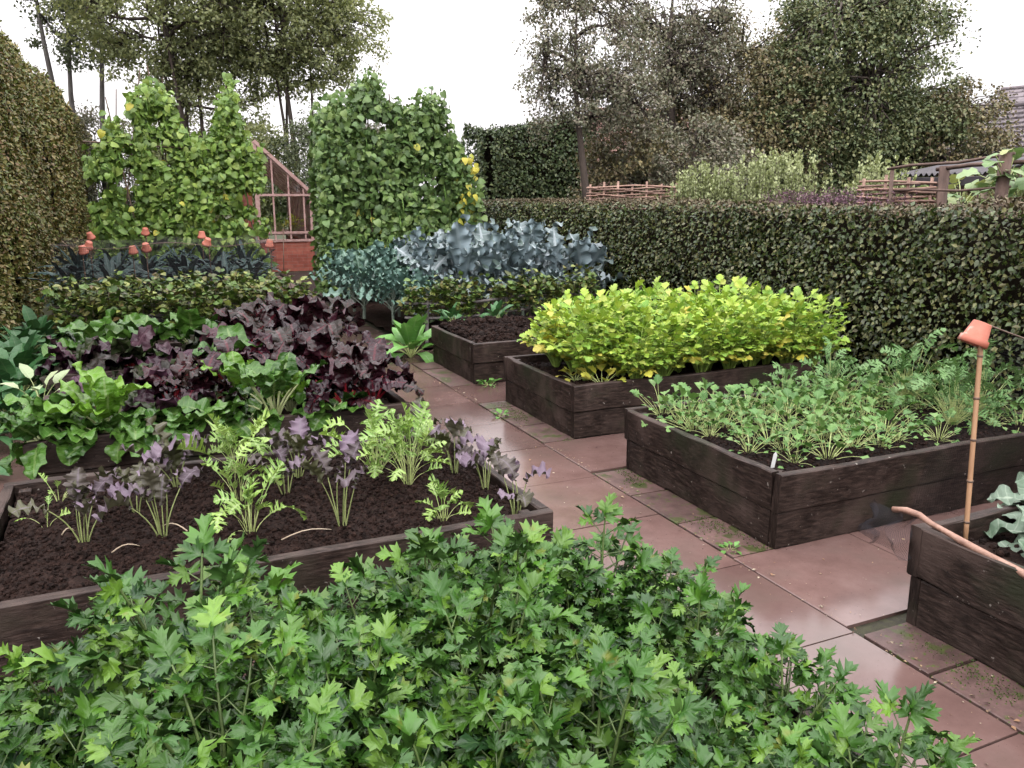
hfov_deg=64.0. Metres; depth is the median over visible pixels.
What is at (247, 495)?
mizuna plant
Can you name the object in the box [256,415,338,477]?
mustard plant
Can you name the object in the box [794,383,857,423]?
seedling plant
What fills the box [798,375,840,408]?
seedling plant
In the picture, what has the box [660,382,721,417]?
seedling plant
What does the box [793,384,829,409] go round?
seedling plant
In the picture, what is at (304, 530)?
dry stalk
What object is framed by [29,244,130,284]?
black kale plant
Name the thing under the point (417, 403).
mustard plant
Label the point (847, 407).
seedling plant
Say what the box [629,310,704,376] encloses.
golden celery plant
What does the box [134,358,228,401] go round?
red chard plant
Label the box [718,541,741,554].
weed
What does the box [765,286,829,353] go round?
golden celery plant
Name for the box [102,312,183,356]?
spinach plant
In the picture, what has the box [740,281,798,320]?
golden celery plant
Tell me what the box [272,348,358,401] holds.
red chard plant
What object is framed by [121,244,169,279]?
black kale plant
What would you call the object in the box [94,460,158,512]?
mustard plant
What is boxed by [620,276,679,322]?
golden celery plant
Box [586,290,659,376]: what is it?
golden celery plant
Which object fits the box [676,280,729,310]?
golden celery plant
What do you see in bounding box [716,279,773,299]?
golden celery plant
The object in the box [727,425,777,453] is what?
seedling plant
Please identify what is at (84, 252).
flower pot
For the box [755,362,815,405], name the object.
feathery plant
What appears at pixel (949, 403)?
seedling plant
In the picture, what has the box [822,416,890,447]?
seedling plant
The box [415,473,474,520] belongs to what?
mizuna plant
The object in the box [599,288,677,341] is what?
golden celery plant
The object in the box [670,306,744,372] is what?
golden celery plant
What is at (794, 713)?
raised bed
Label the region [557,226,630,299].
broccoli plant
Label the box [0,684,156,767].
celery plant
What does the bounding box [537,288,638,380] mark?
golden celery plant
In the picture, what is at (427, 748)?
celery plant
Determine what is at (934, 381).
seedling plant
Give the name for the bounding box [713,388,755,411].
seedling plant
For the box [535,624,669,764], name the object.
celery plant
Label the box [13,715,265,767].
celery plant
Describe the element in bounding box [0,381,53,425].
comfrey plant
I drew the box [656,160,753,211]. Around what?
round shrub
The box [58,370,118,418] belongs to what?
lettuce plant
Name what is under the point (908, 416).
seedling plant
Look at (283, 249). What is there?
leaning cane
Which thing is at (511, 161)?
yew hedge
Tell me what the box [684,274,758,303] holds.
golden celery plant
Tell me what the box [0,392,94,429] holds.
chard plant
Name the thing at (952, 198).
squash vine
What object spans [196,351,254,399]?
chard plant
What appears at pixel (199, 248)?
black kale plant
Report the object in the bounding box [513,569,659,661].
celery plant
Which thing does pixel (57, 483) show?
mizuna plant
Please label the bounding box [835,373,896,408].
seedling plant
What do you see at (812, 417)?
seedling plant
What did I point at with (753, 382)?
seedling plant
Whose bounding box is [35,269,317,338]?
stepover apple
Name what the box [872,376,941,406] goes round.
seedling plant
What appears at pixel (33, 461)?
chard plant
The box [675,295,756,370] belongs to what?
golden celery plant
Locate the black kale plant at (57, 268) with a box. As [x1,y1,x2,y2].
[23,262,101,306]
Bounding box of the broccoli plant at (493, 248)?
[455,230,533,316]
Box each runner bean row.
[81,65,269,295]
[190,72,277,292]
[306,67,487,299]
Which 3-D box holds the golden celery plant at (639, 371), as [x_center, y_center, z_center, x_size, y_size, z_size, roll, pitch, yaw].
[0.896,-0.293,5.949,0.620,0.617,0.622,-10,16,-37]
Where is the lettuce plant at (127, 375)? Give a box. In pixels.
[120,362,154,388]
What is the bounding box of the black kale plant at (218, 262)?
[185,248,244,276]
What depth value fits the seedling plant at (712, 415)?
4.57 m
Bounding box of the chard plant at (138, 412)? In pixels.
[118,407,196,448]
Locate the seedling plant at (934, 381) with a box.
[901,375,949,402]
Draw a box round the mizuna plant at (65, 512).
[14,496,70,526]
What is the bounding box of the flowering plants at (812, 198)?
[761,185,928,214]
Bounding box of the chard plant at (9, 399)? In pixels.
[0,393,66,416]
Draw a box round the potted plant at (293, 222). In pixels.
[282,213,303,230]
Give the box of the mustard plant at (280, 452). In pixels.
[247,446,306,494]
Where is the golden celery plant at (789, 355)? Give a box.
[746,288,828,363]
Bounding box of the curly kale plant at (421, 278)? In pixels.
[383,267,444,300]
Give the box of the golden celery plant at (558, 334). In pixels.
[525,298,608,373]
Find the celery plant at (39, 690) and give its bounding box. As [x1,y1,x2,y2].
[0,635,133,737]
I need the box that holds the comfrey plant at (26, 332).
[0,324,57,356]
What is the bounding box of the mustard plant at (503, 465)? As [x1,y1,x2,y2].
[489,450,551,514]
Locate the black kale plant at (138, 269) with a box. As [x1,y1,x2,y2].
[122,259,185,291]
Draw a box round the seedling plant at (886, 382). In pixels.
[862,375,891,398]
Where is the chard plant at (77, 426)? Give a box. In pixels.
[43,412,144,458]
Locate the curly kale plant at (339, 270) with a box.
[320,248,374,311]
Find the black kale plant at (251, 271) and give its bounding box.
[228,258,282,291]
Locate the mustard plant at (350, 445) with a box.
[300,430,367,525]
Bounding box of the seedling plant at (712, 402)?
[694,397,756,432]
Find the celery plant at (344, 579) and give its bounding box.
[295,562,465,724]
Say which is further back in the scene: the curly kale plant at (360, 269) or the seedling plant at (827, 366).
the curly kale plant at (360, 269)
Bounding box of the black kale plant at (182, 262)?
[160,248,217,275]
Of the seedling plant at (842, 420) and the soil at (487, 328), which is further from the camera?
the soil at (487, 328)
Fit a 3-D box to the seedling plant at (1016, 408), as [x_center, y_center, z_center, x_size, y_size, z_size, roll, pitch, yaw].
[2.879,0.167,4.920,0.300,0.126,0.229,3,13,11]
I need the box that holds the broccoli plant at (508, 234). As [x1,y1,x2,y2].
[501,231,530,313]
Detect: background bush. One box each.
[74,99,137,206]
[86,143,169,229]
[120,75,230,220]
[127,112,272,219]
[224,121,307,239]
[263,103,359,238]
[289,106,377,186]
[361,119,382,232]
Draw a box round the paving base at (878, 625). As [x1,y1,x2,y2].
[54,271,1019,733]
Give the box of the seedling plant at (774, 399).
[751,392,798,410]
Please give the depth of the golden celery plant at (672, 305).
6.07 m
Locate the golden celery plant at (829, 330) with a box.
[783,294,851,366]
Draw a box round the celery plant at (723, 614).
[611,570,785,732]
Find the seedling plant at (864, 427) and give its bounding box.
[849,412,883,437]
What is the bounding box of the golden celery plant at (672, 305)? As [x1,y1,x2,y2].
[621,298,697,374]
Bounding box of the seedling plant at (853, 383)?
[826,370,869,403]
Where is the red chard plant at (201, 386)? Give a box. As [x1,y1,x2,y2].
[161,350,248,407]
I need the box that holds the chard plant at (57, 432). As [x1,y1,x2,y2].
[20,404,112,465]
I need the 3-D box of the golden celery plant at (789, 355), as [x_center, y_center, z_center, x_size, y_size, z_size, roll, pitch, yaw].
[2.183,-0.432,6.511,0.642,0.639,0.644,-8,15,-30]
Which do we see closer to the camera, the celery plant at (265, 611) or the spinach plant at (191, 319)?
the celery plant at (265, 611)
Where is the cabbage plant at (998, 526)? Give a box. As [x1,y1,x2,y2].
[982,505,1023,557]
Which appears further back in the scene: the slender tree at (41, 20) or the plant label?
the slender tree at (41, 20)
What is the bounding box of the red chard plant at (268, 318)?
[199,301,296,343]
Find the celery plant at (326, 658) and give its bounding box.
[210,610,485,767]
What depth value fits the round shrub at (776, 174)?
9.92 m
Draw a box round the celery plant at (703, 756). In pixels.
[670,718,840,767]
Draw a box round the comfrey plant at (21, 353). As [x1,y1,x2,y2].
[0,330,48,389]
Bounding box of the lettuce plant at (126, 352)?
[86,325,167,371]
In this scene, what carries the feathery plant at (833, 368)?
on the soil at (919, 442)
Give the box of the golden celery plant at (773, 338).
[718,299,794,366]
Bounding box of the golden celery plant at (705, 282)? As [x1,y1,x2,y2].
[687,279,743,325]
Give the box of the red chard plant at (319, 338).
[310,330,392,366]
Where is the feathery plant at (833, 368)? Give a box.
[792,336,882,401]
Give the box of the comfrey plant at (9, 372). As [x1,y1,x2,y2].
[0,357,58,405]
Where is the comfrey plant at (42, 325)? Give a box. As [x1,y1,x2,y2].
[0,305,67,348]
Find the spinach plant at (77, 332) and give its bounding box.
[41,308,131,357]
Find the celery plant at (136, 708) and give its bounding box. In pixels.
[77,595,379,767]
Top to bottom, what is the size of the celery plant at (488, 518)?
0.506 m
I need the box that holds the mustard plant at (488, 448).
[455,433,500,488]
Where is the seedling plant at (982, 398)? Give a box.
[955,396,1002,422]
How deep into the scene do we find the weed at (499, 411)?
6.33 m
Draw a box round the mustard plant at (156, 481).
[92,466,202,537]
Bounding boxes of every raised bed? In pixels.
[0,430,552,701]
[22,375,409,479]
[53,340,250,392]
[187,601,860,764]
[431,325,542,383]
[504,353,811,438]
[624,380,1023,548]
[906,502,1023,685]
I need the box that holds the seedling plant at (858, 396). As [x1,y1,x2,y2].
[838,393,899,428]
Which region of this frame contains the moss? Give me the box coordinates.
[487,401,1022,705]
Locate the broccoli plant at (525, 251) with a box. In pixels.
[483,224,571,315]
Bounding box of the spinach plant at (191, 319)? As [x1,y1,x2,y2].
[154,306,226,343]
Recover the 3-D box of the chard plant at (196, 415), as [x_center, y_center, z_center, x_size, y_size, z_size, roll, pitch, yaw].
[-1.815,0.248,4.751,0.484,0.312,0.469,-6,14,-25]
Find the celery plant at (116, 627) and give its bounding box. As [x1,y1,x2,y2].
[17,513,331,747]
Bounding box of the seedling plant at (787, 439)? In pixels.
[771,436,818,468]
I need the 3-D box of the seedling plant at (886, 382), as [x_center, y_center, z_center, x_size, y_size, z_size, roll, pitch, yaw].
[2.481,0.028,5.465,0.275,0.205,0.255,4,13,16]
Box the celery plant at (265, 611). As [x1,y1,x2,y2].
[146,588,376,754]
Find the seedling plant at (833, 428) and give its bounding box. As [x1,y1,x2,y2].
[794,417,869,459]
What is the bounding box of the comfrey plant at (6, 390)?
[0,385,18,418]
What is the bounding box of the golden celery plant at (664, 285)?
[629,282,686,329]
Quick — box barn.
[993,85,1023,101]
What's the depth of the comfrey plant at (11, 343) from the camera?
7.65 m
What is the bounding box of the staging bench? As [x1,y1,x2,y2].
[265,229,303,238]
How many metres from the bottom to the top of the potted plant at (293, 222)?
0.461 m
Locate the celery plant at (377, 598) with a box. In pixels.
[323,526,513,678]
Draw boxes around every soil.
[0,444,516,601]
[34,302,234,379]
[135,622,786,766]
[241,391,389,418]
[279,272,560,347]
[438,313,588,342]
[525,360,772,384]
[651,390,1023,471]
[968,532,1023,565]
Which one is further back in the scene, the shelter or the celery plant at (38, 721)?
the shelter
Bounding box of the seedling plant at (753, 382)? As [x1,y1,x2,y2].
[723,379,773,408]
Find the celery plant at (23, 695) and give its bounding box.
[0,671,79,759]
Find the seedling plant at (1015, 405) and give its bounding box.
[986,397,1023,432]
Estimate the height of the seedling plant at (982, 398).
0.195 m
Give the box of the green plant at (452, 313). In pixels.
[433,302,465,321]
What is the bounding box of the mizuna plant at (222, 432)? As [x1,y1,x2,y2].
[176,406,274,471]
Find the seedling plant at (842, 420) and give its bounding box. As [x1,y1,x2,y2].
[827,414,850,433]
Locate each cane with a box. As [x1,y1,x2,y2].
[82,255,86,293]
[146,253,152,311]
[283,229,283,270]
[963,346,983,539]
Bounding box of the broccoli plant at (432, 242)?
[410,233,491,285]
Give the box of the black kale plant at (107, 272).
[73,253,147,293]
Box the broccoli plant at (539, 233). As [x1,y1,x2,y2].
[504,218,562,299]
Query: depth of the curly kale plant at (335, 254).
11.17 m
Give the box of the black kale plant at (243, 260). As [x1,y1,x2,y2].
[210,249,280,278]
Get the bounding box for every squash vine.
[918,174,994,216]
[956,166,1023,217]
[973,147,1023,201]
[1012,165,1023,211]
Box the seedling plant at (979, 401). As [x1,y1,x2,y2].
[941,386,1005,416]
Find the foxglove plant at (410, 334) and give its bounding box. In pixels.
[375,312,433,362]
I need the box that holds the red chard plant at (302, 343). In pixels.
[238,321,332,356]
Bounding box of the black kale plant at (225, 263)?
[188,251,261,287]
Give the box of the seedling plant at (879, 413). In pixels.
[863,396,922,435]
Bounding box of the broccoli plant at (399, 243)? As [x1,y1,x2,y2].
[393,226,437,258]
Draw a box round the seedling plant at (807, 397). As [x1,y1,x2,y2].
[786,395,830,422]
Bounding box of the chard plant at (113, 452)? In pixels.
[97,402,172,463]
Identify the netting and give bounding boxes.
[49,235,276,318]
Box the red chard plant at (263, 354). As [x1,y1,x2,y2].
[233,341,305,399]
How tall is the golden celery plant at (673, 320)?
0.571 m
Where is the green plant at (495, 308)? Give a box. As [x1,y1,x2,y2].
[480,300,512,317]
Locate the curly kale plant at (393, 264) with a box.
[369,254,413,316]
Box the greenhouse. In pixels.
[242,139,314,271]
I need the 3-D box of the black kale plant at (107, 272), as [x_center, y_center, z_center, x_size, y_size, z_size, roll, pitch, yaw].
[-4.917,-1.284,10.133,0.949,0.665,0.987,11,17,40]
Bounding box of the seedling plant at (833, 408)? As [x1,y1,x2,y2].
[825,406,863,428]
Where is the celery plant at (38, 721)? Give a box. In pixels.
[19,633,200,767]
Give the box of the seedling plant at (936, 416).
[913,407,967,445]
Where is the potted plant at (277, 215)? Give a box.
[268,212,288,231]
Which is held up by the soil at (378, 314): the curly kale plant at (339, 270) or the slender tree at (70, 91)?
the curly kale plant at (339, 270)
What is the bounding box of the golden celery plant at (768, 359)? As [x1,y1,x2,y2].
[734,288,798,364]
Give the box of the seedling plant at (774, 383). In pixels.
[744,381,793,400]
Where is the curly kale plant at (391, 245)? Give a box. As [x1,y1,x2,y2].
[358,239,398,301]
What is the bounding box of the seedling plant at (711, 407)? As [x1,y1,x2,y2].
[680,398,735,427]
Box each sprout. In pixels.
[555,363,593,381]
[575,364,627,381]
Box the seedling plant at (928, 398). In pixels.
[901,391,947,412]
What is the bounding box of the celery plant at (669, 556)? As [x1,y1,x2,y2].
[587,547,735,658]
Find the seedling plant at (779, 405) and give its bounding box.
[729,399,802,449]
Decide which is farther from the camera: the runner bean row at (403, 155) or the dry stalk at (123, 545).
the runner bean row at (403, 155)
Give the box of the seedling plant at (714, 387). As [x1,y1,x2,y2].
[685,378,745,413]
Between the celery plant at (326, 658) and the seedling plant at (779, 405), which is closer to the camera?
the celery plant at (326, 658)
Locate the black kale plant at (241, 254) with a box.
[211,240,273,272]
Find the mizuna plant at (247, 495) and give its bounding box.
[207,457,306,542]
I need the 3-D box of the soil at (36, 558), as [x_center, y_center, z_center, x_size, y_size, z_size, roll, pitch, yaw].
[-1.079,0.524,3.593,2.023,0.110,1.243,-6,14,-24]
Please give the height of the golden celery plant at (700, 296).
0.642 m
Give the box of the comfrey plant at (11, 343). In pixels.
[0,334,55,378]
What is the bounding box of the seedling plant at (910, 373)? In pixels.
[878,368,920,395]
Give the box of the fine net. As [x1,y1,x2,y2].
[856,320,1023,560]
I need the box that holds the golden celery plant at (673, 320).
[652,303,710,372]
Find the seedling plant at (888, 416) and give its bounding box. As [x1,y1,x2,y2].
[852,412,917,448]
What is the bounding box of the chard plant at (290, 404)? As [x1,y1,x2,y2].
[250,371,322,410]
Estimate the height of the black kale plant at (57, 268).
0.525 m
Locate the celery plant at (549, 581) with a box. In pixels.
[371,524,583,696]
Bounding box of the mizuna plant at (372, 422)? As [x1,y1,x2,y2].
[319,399,417,477]
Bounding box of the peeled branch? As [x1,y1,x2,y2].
[891,506,1023,577]
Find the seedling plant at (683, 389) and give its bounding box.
[641,382,725,427]
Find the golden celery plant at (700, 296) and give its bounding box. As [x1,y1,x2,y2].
[634,282,706,309]
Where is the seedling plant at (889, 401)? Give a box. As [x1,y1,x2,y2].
[874,397,907,414]
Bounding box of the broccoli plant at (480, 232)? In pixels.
[474,223,505,312]
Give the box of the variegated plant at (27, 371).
[0,363,69,406]
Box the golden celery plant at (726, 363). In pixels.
[697,294,772,368]
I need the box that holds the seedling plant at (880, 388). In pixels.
[866,384,912,408]
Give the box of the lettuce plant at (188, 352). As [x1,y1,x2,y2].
[139,349,194,367]
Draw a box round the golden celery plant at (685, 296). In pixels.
[657,288,707,318]
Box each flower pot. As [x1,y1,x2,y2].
[78,245,88,254]
[84,240,92,250]
[86,231,95,240]
[128,245,138,254]
[141,227,149,235]
[141,242,151,252]
[198,231,205,238]
[202,237,210,247]
[265,239,273,247]
[957,319,991,348]
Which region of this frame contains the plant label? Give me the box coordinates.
[771,452,776,467]
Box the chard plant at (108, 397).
[43,361,151,423]
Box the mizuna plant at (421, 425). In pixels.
[356,400,450,484]
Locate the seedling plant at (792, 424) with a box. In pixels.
[757,421,812,452]
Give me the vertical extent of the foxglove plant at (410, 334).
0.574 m
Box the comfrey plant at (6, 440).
[0,402,23,445]
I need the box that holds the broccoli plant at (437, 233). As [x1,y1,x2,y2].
[421,229,452,274]
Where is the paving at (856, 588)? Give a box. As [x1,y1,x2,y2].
[0,286,1023,767]
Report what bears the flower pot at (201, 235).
on the netting
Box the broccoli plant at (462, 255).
[429,222,506,315]
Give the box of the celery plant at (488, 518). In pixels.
[429,495,603,672]
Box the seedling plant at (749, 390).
[707,384,783,414]
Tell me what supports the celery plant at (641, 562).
on the soil at (350, 724)
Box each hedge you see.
[0,20,61,339]
[23,60,96,275]
[460,116,599,207]
[481,195,789,308]
[723,193,1023,412]
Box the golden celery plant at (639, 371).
[593,300,676,378]
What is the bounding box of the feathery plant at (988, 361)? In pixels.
[904,339,1023,422]
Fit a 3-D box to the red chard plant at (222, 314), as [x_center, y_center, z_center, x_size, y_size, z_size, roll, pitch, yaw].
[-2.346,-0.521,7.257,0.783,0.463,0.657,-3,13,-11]
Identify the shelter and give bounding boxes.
[896,156,1023,215]
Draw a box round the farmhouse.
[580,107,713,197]
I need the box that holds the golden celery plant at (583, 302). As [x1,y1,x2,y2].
[560,290,622,330]
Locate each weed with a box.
[476,378,499,386]
[491,408,507,418]
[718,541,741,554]
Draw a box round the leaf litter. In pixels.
[424,381,1020,764]
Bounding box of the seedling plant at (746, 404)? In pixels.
[712,395,785,428]
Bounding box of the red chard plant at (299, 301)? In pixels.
[291,293,356,336]
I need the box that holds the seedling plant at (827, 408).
[816,405,837,423]
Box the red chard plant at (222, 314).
[210,300,271,324]
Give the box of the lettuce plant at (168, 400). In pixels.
[155,387,217,422]
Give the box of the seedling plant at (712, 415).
[685,406,729,436]
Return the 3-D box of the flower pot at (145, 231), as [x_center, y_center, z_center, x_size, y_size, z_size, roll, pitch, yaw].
[-5.208,-2.169,11.634,0.118,0.095,0.118,-2,38,-24]
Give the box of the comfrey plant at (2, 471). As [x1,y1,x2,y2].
[0,433,9,475]
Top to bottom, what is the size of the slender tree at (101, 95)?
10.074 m
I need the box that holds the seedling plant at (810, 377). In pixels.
[764,369,817,403]
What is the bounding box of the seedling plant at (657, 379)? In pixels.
[630,374,691,416]
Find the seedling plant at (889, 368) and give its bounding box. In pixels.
[853,365,898,391]
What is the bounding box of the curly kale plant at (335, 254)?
[307,243,370,300]
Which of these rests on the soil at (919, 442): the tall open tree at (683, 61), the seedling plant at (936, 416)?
the seedling plant at (936, 416)
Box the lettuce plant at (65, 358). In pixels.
[34,335,110,396]
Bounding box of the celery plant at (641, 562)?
[512,492,687,639]
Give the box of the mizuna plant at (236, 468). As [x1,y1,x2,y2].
[199,442,283,501]
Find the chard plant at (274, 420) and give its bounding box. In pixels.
[213,398,283,448]
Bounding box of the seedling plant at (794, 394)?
[749,384,826,418]
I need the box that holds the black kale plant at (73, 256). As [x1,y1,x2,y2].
[38,246,103,287]
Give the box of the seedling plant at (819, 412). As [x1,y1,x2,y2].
[793,409,851,443]
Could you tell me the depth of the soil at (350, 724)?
2.14 m
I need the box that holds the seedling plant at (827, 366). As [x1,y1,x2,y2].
[801,360,853,399]
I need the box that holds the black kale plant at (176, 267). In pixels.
[137,256,215,299]
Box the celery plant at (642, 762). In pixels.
[526,748,666,767]
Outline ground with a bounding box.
[1,206,820,385]
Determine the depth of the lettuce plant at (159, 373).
5.11 m
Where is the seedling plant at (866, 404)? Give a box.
[846,402,880,420]
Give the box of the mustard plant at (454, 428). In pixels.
[427,416,477,473]
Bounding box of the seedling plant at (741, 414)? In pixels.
[728,411,763,437]
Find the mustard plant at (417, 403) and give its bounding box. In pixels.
[395,396,441,455]
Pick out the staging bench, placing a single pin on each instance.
(286, 234)
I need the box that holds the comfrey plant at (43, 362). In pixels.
[31,351,58,386]
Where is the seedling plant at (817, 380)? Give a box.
[805,376,825,398]
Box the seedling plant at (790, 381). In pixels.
[769,379,808,408]
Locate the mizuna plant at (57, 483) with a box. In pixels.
[37,472,67,501]
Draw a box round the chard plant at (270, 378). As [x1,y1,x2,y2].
[217,351,327,418]
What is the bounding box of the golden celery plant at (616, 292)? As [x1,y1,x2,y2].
[571,284,645,370]
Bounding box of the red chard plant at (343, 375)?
[303,360,407,413]
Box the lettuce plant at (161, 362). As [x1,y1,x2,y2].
[146,328,208,369]
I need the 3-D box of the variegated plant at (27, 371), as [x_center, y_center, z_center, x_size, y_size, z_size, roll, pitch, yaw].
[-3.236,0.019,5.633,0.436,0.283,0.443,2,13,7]
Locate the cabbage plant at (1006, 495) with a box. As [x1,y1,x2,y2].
[987,472,1023,519]
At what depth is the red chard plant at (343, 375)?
5.03 m
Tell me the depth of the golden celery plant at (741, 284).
7.07 m
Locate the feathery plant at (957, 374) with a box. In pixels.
[888,357,1008,434]
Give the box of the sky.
[0,0,1023,201]
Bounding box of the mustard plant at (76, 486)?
[8,466,143,542]
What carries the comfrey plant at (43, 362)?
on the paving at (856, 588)
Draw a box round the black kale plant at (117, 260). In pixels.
[85,249,143,280]
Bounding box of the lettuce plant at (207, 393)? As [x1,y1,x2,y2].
[203,390,249,419]
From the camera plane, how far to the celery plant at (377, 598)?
2.14 m
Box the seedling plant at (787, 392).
[762,388,824,433]
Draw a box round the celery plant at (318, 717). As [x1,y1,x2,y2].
[147,681,363,767]
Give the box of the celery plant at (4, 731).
[0,721,20,767]
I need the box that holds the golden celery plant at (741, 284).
[714,276,778,319]
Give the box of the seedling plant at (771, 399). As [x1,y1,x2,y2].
[741,386,788,420]
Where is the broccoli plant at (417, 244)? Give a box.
[394,230,454,278]
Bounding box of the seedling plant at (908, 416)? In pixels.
[895,409,928,430]
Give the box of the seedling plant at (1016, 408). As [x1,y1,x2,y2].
[982,401,1018,421]
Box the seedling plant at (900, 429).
[879,422,917,444]
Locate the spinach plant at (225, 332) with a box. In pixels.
[192,323,262,378]
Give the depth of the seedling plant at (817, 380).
5.34 m
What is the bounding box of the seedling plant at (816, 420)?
[796,419,823,433]
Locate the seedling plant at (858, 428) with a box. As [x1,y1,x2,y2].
[829,414,889,450]
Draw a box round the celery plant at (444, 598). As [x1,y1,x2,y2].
[353,557,631,767]
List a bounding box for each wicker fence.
[586,181,676,210]
[857,175,937,214]
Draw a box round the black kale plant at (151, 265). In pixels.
[114,254,187,292]
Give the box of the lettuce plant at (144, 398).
[121,385,158,411]
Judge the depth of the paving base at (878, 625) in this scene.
3.30 m
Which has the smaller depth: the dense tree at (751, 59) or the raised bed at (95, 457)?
the raised bed at (95, 457)
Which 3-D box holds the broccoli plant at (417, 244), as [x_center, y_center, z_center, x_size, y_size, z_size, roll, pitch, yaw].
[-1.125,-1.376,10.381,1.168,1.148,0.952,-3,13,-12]
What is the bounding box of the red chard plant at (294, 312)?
[241,290,325,335]
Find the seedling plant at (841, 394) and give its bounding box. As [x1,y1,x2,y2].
[824,391,877,424]
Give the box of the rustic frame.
[887,152,1023,217]
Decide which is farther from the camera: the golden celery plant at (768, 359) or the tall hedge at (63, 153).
the tall hedge at (63, 153)
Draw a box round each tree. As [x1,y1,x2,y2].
[13,0,83,91]
[28,0,331,138]
[53,1,104,199]
[59,0,122,189]
[194,0,395,184]
[511,0,677,207]
[564,114,687,209]
[567,112,765,207]
[601,0,752,191]
[626,3,848,198]
[700,0,1014,204]
[885,76,1023,213]
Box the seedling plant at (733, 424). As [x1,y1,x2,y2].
[721,417,756,441]
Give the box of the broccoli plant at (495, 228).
[490,224,521,300]
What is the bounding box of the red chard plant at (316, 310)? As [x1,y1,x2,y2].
[268,297,370,346]
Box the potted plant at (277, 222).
[270,216,286,231]
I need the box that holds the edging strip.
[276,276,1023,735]
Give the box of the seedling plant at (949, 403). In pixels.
[936,396,963,414]
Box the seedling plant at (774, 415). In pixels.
[760,414,799,431]
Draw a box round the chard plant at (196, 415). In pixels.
[157,399,233,439]
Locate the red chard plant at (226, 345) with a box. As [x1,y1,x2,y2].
[174,331,272,392]
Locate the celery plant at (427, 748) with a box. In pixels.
[362,665,584,767]
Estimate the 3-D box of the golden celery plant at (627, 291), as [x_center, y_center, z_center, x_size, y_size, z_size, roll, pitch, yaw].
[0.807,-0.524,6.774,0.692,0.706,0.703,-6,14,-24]
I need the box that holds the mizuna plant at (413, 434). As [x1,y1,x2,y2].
[369,415,444,463]
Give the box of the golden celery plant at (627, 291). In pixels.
[580,279,644,315]
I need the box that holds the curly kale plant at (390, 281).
[355,262,432,323]
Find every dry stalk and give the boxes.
[111,544,139,552]
[162,523,187,530]
[281,528,331,539]
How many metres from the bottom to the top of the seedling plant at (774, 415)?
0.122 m
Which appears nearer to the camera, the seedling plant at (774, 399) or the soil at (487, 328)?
the seedling plant at (774, 399)
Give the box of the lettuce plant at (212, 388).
[173,359,232,394]
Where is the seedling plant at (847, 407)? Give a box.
[813,381,879,410]
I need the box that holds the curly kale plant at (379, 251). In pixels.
[356,241,401,308]
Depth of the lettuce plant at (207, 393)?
4.89 m
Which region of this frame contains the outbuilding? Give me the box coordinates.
[927,100,1023,206]
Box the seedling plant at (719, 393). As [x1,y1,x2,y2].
[695,381,740,419]
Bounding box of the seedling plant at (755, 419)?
[751,411,779,430]
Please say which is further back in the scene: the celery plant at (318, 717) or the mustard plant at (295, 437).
the mustard plant at (295, 437)
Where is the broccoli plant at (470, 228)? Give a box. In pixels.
[447,214,496,244]
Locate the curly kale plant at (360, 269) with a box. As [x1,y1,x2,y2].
[323,248,386,318]
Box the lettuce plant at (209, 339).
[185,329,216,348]
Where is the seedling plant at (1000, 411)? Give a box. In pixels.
[978,409,1023,429]
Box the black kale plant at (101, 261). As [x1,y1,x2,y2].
[85,254,138,293]
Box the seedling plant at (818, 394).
[789,391,842,434]
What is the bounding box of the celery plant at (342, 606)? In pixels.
[281,595,383,687]
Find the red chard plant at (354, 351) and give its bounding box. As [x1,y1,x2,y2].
[306,332,409,390]
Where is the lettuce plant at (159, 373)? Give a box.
[123,368,177,401]
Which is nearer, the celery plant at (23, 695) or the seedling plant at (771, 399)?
the celery plant at (23, 695)
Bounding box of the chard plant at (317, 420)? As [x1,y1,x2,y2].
[290,391,371,430]
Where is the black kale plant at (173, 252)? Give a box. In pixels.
[154,244,203,275]
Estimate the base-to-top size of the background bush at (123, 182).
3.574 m
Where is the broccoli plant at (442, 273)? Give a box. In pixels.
[403,240,455,315]
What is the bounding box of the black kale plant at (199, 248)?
[165,242,238,276]
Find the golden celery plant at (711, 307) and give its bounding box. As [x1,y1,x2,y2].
[702,291,790,365]
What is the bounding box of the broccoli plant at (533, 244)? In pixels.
[531,241,568,309]
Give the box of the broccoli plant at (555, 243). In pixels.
[529,226,599,297]
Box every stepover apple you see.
[34,266,283,341]
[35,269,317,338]
[396,263,601,343]
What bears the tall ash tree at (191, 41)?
on the ground
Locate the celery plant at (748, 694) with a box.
[691,622,874,767]
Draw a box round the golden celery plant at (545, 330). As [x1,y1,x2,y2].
[517,289,584,366]
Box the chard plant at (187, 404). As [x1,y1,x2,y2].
[177,395,253,450]
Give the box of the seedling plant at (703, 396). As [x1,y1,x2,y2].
[659,392,728,431]
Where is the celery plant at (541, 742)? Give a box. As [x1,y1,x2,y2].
[439,632,737,767]
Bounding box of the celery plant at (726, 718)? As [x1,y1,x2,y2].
[604,661,778,767]
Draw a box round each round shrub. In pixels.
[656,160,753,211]
[718,146,846,210]
[841,150,917,213]
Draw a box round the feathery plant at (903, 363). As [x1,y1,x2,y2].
[854,328,962,406]
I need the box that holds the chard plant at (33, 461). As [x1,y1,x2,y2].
[0,410,79,478]
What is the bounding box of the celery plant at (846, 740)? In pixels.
[748,678,981,767]
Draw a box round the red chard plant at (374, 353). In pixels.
[308,341,423,405]
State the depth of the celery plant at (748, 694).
1.93 m
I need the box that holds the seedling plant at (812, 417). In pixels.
[766,414,843,447]
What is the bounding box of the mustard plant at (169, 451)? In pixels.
[119,415,209,487]
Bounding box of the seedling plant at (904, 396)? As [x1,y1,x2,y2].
[889,395,921,415]

